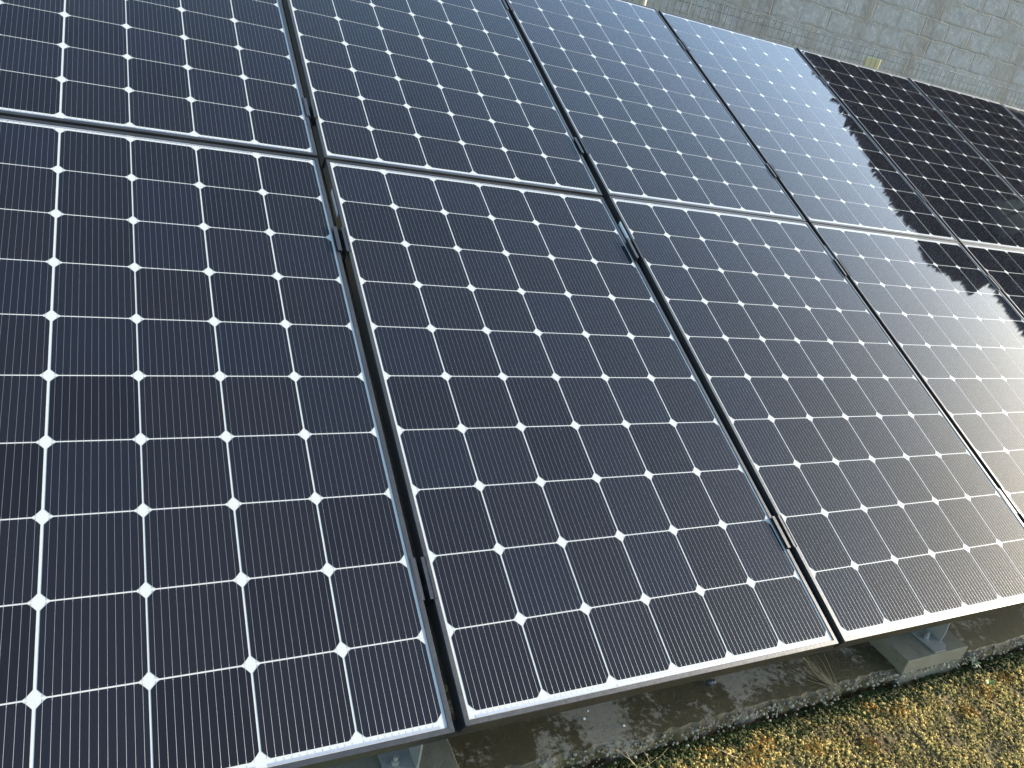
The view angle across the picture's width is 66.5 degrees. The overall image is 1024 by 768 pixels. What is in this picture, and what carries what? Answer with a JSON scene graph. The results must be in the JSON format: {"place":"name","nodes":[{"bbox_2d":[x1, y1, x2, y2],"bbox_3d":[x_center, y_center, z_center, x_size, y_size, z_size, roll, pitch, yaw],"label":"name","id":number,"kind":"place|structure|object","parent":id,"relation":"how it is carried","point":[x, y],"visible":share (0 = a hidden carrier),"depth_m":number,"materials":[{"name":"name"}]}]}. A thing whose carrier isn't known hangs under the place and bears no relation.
{"place":"outdoors","nodes":[
{"label":"outdoors","id":0,"kind":"place"},
{"bbox_2d":[446,606,1023,767],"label":"concrete path","id":1,"kind":"structure","parent":0,"point":[560,738],"depth_m":2.12,"materials":[{"name":"grey concrete"}]},
{"bbox_2d":[323,739,458,767],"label":"concrete footing","id":2,"kind":"object","parent":1,"relation":"on","point":[438,754],"visible":0.09,"depth_m":1.74,"materials":[{"name":"grey concrete"}]},
{"bbox_2d":[281,0,1021,767],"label":"support rack","id":3,"kind":"object","parent":1,"relation":"on","point":[931,636],"visible":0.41,"depth_m":1.85,"materials":[{"name":"metal"}]},
{"bbox_2d":[0,0,317,157],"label":"solar panel","id":4,"kind":"object","parent":3,"relation":"on","point":[222,72],"visible":1,"depth_m":2.31,"materials":[{"name":"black glass"}]},
{"bbox_2d":[0,115,454,767],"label":"solar panel","id":5,"kind":"object","parent":3,"relation":"on","point":[206,555],"visible":1,"depth_m":1.57,"materials":[{"name":"black glass"}]},
{"bbox_2d":[303,98,317,125],"bbox_3d":[-0.646,-0.868,2.491,0.036,0.036,0.094,0,53,-28],"label":"panel clamp","id":6,"kind":"object","parent":3,"relation":"attached to","point":[311,112],"visible":0.86,"depth_m":2.48,"materials":[{"name":"metal"}]},
{"bbox_2d":[332,226,350,259],"bbox_3d":[-0.476,-0.391,2.169,0.036,0.036,0.094,0,53,-28],"label":"panel clamp","id":7,"kind":"object","parent":3,"relation":"attached to","point":[342,242],"visible":0.91,"depth_m":2.16,"materials":[{"name":"metal"}]},
{"bbox_2d":[410,556,435,605],"bbox_3d":[-0.190,0.411,1.626,0.036,0.036,0.094,0,53,-28],"label":"panel clamp","id":8,"kind":"object","parent":3,"relation":"attached to","point":[425,580],"visible":0.81,"depth_m":1.62,"materials":[{"name":"metal"}]},
{"bbox_2d":[283,0,601,196],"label":"solar panel","id":9,"kind":"object","parent":3,"relation":"on","point":[456,88],"visible":1,"depth_m":2.83,"materials":[{"name":"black glass"}]},
{"bbox_2d":[502,0,513,13],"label":"panel clamp","id":10,"kind":"object","parent":3,"relation":"attached to","point":[507,4],"visible":0.53,"depth_m":3.52,"materials":[{"name":"metal"}]},
{"bbox_2d":[323,159,838,732],"bbox_3d":[0.114,-0.008,2.165,1.014,0.043,1.676,0,52,-28],"label":"solar panel","id":11,"kind":"object","parent":3,"relation":"on","point":[589,519],"visible":1,"depth_m":1.99,"materials":[{"name":"black glass"}]},
{"bbox_2d":[574,137,589,158],"bbox_3d":[0.259,-0.901,2.994,0.036,0.036,0.094,0,53,-28],"label":"panel clamp","id":12,"kind":"object","parent":3,"relation":"attached to","point":[582,147],"visible":0.63,"depth_m":2.98,"materials":[{"name":"metal"}]},
{"bbox_2d":[626,238,644,263],"bbox_3d":[0.418,-0.456,2.692,0.036,0.036,0.094,0,53,-28],"label":"panel clamp","id":13,"kind":"object","parent":3,"relation":"attached to","point":[636,251],"visible":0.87,"depth_m":2.68,"materials":[{"name":"metal"}]},
{"bbox_2d":[504,0,805,221],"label":"solar panel","id":14,"kind":"object","parent":3,"relation":"on","point":[645,113],"visible":1,"depth_m":3.40,"materials":[{"name":"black glass"}]},
{"bbox_2d":[677,39,689,52],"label":"panel clamp","id":15,"kind":"object","parent":3,"relation":"attached to","point":[684,46],"visible":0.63,"depth_m":4.02,"materials":[{"name":"metal"}]},
{"bbox_2d":[765,163,780,179],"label":"panel clamp","id":16,"kind":"object","parent":3,"relation":"attached to","point":[773,171],"visible":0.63,"depth_m":3.49,"materials":[{"name":"metal"}]},
{"bbox_2d":[771,515,797,549],"bbox_3d":[0.725,0.406,2.109,0.036,0.036,0.094,0,53,-28],"label":"panel clamp","id":17,"kind":"object","parent":3,"relation":"attached to","point":[785,533],"visible":0.63,"depth_m":2.10,"materials":[{"name":"metal"}]},
{"bbox_2d":[658,10,957,241],"bbox_3d":[1.473,-1.345,4.022,1.014,0.042,1.676,0,53,-28],"label":"solar panel","id":18,"kind":"object","parent":3,"relation":"on","point":[813,143],"visible":1,"depth_m":3.92,"materials":[{"name":"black glass"}]},
{"bbox_2d":[605,195,1023,647],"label":"solar panel","id":19,"kind":"object","parent":3,"relation":"on","point":[878,491],"visible":1,"depth_m":2.50,"materials":[{"name":"black glass"}]},
{"bbox_2d":[818,76,829,86],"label":"panel clamp","id":20,"kind":"object","parent":3,"relation":"attached to","point":[825,82],"visible":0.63,"depth_m":4.51,"materials":[{"name":"metal"}]},
{"bbox_2d":[834,259,851,277],"bbox_3d":[1.333,-0.463,3.177,0.036,0.036,0.094,0,53,-28],"label":"panel clamp","id":21,"kind":"object","parent":3,"relation":"attached to","point":[843,268],"visible":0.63,"depth_m":3.17,"materials":[{"name":"metal"}]},
{"bbox_2d":[796,47,1023,249],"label":"solar panel","id":22,"kind":"object","parent":3,"relation":"on","point":[939,162],"visible":1,"depth_m":4.44,"materials":[{"name":"black glass"}]},
{"bbox_2d":[809,223,1023,523],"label":"solar panel","id":23,"kind":"object","parent":3,"relation":"on","point":[948,316],"visible":1,"depth_m":3.18,"materials":[{"name":"black glass"}]},
{"bbox_2d":[914,189,928,203],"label":"panel clamp","id":24,"kind":"object","parent":3,"relation":"attached to","point":[921,195],"visible":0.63,"depth_m":3.97,"materials":[{"name":"metal"}]},
{"bbox_2d":[908,78,1023,200],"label":"solar panel","id":25,"kind":"object","parent":3,"relation":"on","point":[991,132],"visible":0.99,"depth_m":5.11,"materials":[{"name":"black glass"}]},
{"bbox_2d":[960,242,1023,317],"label":"solar panel","id":26,"kind":"object","parent":3,"relation":"on","point":[1004,267],"visible":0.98,"depth_m":3.79,"materials":[{"name":"black glass"}]},
{"bbox_2d":[987,275,1003,290],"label":"panel clamp","id":27,"kind":"object","parent":3,"relation":"attached to","point":[996,283],"visible":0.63,"depth_m":3.65,"materials":[{"name":"metal"}]},
{"bbox_2d":[998,488,1021,514],"bbox_3d":[1.639,0.396,2.595,0.036,0.036,0.094,0,53,-28],"label":"panel clamp","id":28,"kind":"object","parent":3,"relation":"attached to","point":[1007,498],"visible":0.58,"depth_m":2.59,"materials":[{"name":"metal"}]},
{"bbox_2d":[1002,104,1023,124],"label":"solar panel","id":29,"kind":"object","parent":3,"relation":"on","point":[1017,113],"visible":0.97,"depth_m":5.66,"materials":[{"name":"black glass"}]},
{"bbox_2d":[707,678,715,685],"bbox_3d":[0.566,0.844,2.214,0.035,0.017,0.020,0,28,-28],"label":"dark pebble","id":30,"kind":"object","parent":1,"relation":"on","point":[711,682],"visible":1,"depth_m":2.21,"materials":[{"name":"grey stone"}]},
{"bbox_2d":[536,638,1023,767],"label":"rubble","id":31,"kind":"object","parent":1,"relation":"on","point":[791,705],"visible":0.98,"depth_m":2.21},
{"bbox_2d":[788,654,839,691],"bbox_3d":[0.897,0.839,2.330,0.124,0.094,0.161,0,28,-28],"label":"dead grass clump","id":32,"kind":"object","parent":1,"relation":"on","point":[831,685],"visible":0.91,"depth_m":2.33,"materials":[{"name":"beige plant"}]},
{"bbox_2d":[630,0,1023,108],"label":"wire fence","id":33,"kind":"object","parent":1,"relation":"on","point":[872,62],"visible":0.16,"depth_m":5.41,"materials":[{"name":"grey metal"}]},
{"bbox_2d":[869,630,967,684],"bbox_3d":[1.285,0.833,2.646,0.306,0.110,0.334,0,28,-28],"label":"concrete footing","id":34,"kind":"object","parent":1,"relation":"on","point":[904,653],"visible":0.34,"depth_m":2.50,"materials":[{"name":"grey concrete"}]},
{"bbox_2d":[587,650,1023,767],"bbox_3d":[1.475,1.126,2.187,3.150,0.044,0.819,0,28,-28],"label":"mossy soil","id":35,"kind":"structure","parent":0,"point":[992,752],"depth_m":2.24,"materials":[{"name":"soil"}]},
{"bbox_2d":[611,747,668,767],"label":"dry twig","id":36,"kind":"object","parent":35,"relation":"on","point":[642,763],"visible":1,"depth_m":1.93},
{"bbox_2d":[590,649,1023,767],"bbox_3d":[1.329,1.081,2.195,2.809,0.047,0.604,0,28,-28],"label":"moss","id":37,"kind":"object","parent":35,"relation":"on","point":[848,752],"depth_m":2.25,"materials":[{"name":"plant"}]},
{"bbox_2d":[967,658,980,667],"bbox_3d":[1.548,0.930,2.609,0.054,0.004,0.044,0,28,-28],"label":"rosette weed","id":38,"kind":"object","parent":37,"relation":"on","point":[975,662],"visible":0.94,"depth_m":2.61,"materials":[{"name":"green plant"}]},
{"bbox_2d":[986,679,994,685],"bbox_3d":[1.537,0.961,2.511,0.030,0.010,0.032,21,25,17],"label":"green sprig","id":39,"kind":"object","parent":37,"relation":"on","point":[991,683],"visible":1,"depth_m":2.51,"materials":[{"name":"green plant"}]},
{"bbox_2d":[627,0,1023,109],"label":"block wall","id":40,"kind":"structure","parent":35,"relation":"on","point":[981,40],"depth_m":7.92,"materials":[{"name":"concrete"}]},
{"bbox_2d":[677,670,1016,767],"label":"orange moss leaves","id":41,"kind":"object","parent":35,"relation":"on","point":[876,744],"visible":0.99,"depth_m":2.16,"materials":[{"name":"orange plant"}]}
]}

